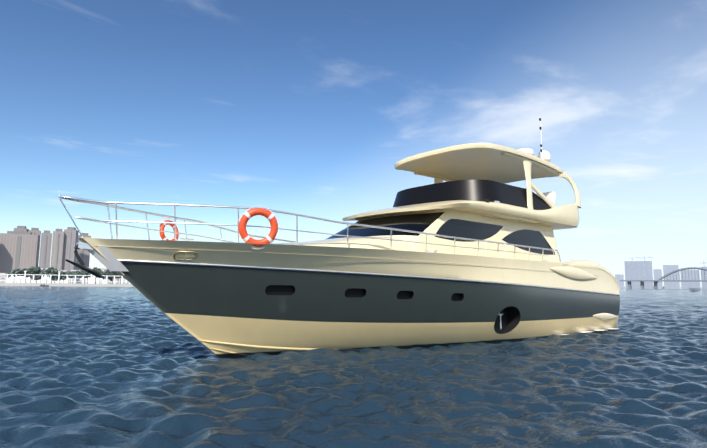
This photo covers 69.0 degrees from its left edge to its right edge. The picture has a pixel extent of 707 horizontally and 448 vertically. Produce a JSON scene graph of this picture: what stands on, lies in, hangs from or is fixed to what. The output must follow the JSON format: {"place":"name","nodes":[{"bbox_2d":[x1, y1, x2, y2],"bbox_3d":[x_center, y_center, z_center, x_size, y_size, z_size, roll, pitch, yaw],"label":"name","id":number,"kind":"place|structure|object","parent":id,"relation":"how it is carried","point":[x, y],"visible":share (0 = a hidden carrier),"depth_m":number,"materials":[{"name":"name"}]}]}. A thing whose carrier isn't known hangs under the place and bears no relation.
{"place":"outdoors","nodes":[
{"label":"outdoors","id":0,"kind":"place"},
{"bbox_2d":[0,267,130,283],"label":"low shore buildings","id":1,"kind":"structure","parent":0,"point":[20,279],"depth_m":348.86,"materials":[{"name":"white"}]},
{"bbox_2d":[0,286,706,447],"bbox_3d":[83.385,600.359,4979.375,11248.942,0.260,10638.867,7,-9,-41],"label":"sea water","id":2,"kind":"structure","parent":0,"point":[102,367],"depth_m":7.38,"materials":[{"name":"blue liquid"}]},
{"bbox_2d":[0,271,133,286],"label":"waterfront","id":3,"kind":"object","parent":2,"relation":"in","point":[65,284],"visible":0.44,"depth_m":251.21,"materials":[{"name":"white concrete"}]},
{"bbox_2d":[79,237,619,358],"bbox_3d":[1.584,2.415,14.082,16.700,2.977,4.720,7,-9,-41],"label":"yacht hull","id":4,"kind":"object","parent":2,"relation":"on","point":[274,308],"visible":0.77,"depth_m":10.83,"materials":[{"name":"beige"}]},
{"bbox_2d":[66,242,127,277],"bbox_3d":[-4.440,0.633,8.926,0.997,0.606,0.350,7,-9,-41],"label":"anchor","id":5,"kind":"object","parent":4,"relation":"attached to","point":[113,263],"visible":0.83,"depth_m":8.88,"materials":[{"name":"silver metal"}]},
{"bbox_2d":[158,218,178,240],"bbox_3d":[-3.902,0.177,10.887,0.086,0.617,0.617,-11,-11,22],"label":"life ring","id":6,"kind":"object","parent":4,"relation":"on","point":[162,234],"visible":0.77,"depth_m":10.80,"materials":[{"name":"orange plastic"}]},
{"bbox_2d":[236,206,279,248],"bbox_3d":[-1.757,0.064,9.520,0.814,0.813,0.117,3,1,-19],"label":"life ring","id":7,"kind":"object","parent":4,"relation":"on","point":[245,237],"visible":0.94,"depth_m":9.47,"materials":[{"name":"orange plastic"}]},
{"bbox_2d":[58,191,560,262],"bbox_3d":[-0.120,0.408,12.792,12.871,0.829,4.542,7,-9,-41],"label":"bow rail","id":8,"kind":"object","parent":4,"relation":"on","point":[105,203],"visible":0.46,"depth_m":9.93,"materials":[{"name":"silver metal"}]},
{"bbox_2d":[231,237,411,250],"bbox_3d":[-0.856,0.511,12.127,5.850,0.495,3.480,7,-9,-41],"label":"foredeck","id":9,"kind":"object","parent":4,"relation":"on","point":[358,242],"visible":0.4,"depth_m":11.01,"materials":[{"name":"beige plastic"}]},
{"bbox_2d":[106,246,619,355],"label":"hull trim","id":10,"kind":"structure","parent":4,"relation":"on","point":[202,264],"depth_m":10.41,"materials":[{"name":"beige metal"}]},
{"bbox_2d":[180,118,550,260],"bbox_3d":[1.034,-1.434,14.026,12.205,4.793,4.135,7,-9,-41],"label":"topside gear","id":11,"kind":"object","parent":4,"relation":"on","point":[545,155],"visible":0.58,"depth_m":16.68,"materials":[{"name":"white plastic"}]},
{"bbox_2d":[326,210,559,262],"bbox_3d":[2.576,0.472,15.182,7.700,1.360,3.609,7,-9,-41],"label":"saloon","id":12,"kind":"object","parent":4,"relation":"on","point":[462,224],"visible":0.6,"depth_m":13.36,"materials":[{"name":"beige plastic"}]},
{"bbox_2d":[342,200,579,229],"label":"flybridge deck","id":13,"kind":"structure","parent":12,"relation":"on","point":[566,216],"depth_m":14.04,"materials":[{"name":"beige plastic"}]},
{"bbox_2d":[393,179,550,209],"bbox_3d":[3.520,-0.633,16.146,4.231,0.661,3.800,7,-9,-41],"label":"flybridge windscreen","id":14,"kind":"object","parent":13,"relation":"on","point":[478,190],"visible":0.56,"depth_m":14.43,"materials":[{"name":"black glass"}]},
{"bbox_2d":[413,152,580,208],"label":"roof supports","id":15,"kind":"object","parent":13,"relation":"on","point":[527,165],"visible":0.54,"depth_m":15.83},
{"bbox_2d":[394,143,562,183],"bbox_3d":[4.153,-1.859,16.846,4.850,0.376,3.640,7,-9,-41],"label":"hardtop","id":16,"kind":"object","parent":15,"relation":"on","point":[480,161],"visible":0.71,"depth_m":16.34,"materials":[{"name":"beige plastic"}]},
{"bbox_2d":[536,191,555,204],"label":"flybridge seats","id":17,"kind":"object","parent":13,"relation":"on","point":[551,196],"visible":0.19,"depth_m":16.99,"materials":[{"name":"white plastic"}]},
{"bbox_2d":[424,241,554,259],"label":"mooring lines","id":18,"kind":"object","parent":4,"relation":"on","point":[484,250],"visible":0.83,"depth_m":12.66,"materials":[{"name":"white fabric"}]},
{"bbox_2d":[549,259,619,319],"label":"stern mouldings","id":19,"kind":"object","parent":4,"relation":"on","point":[571,271],"visible":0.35,"depth_m":15.99,"materials":[{"name":"beige plastic"}]},
{"bbox_2d":[561,328,619,334],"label":"sea foam patches","id":20,"kind":"object","parent":2,"relation":"on","point":[594,330],"visible":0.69,"depth_m":16.46,"materials":[{"name":"white liquid"}]},
{"bbox_2d":[0,0,706,286],"label":"sky","id":21,"kind":"structure","parent":0,"point":[302,107],"materials":[{"name":"blue"}]},
{"bbox_2d":[615,256,706,289],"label":"city blocks","id":22,"kind":"structure","parent":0,"point":[638,270],"depth_m":1352.34,"materials":[{"name":"grey concrete"}]},
{"bbox_2d":[620,267,706,288],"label":"arch bridge","id":23,"kind":"structure","parent":0,"point":[658,280],"depth_m":967.05,"materials":[{"name":"silver metal"}]},
{"bbox_3d":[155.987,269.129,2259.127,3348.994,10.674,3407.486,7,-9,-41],"label":"shore land","id":24,"kind":"structure","parent":0,"visible":0},
{"bbox_2d":[0,226,90,272],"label":"apartment buildings","id":25,"kind":"structure","parent":24,"relation":"on","point":[21,247],"depth_m":732.78,"materials":[{"name":"concrete"}]},
{"bbox_2d":[5,266,128,283],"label":"shore trees","id":26,"kind":"object","parent":24,"relation":"on","point":[52,272],"visible":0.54,"depth_m":310.07,"materials":[{"name":"green plant"}]}
]}

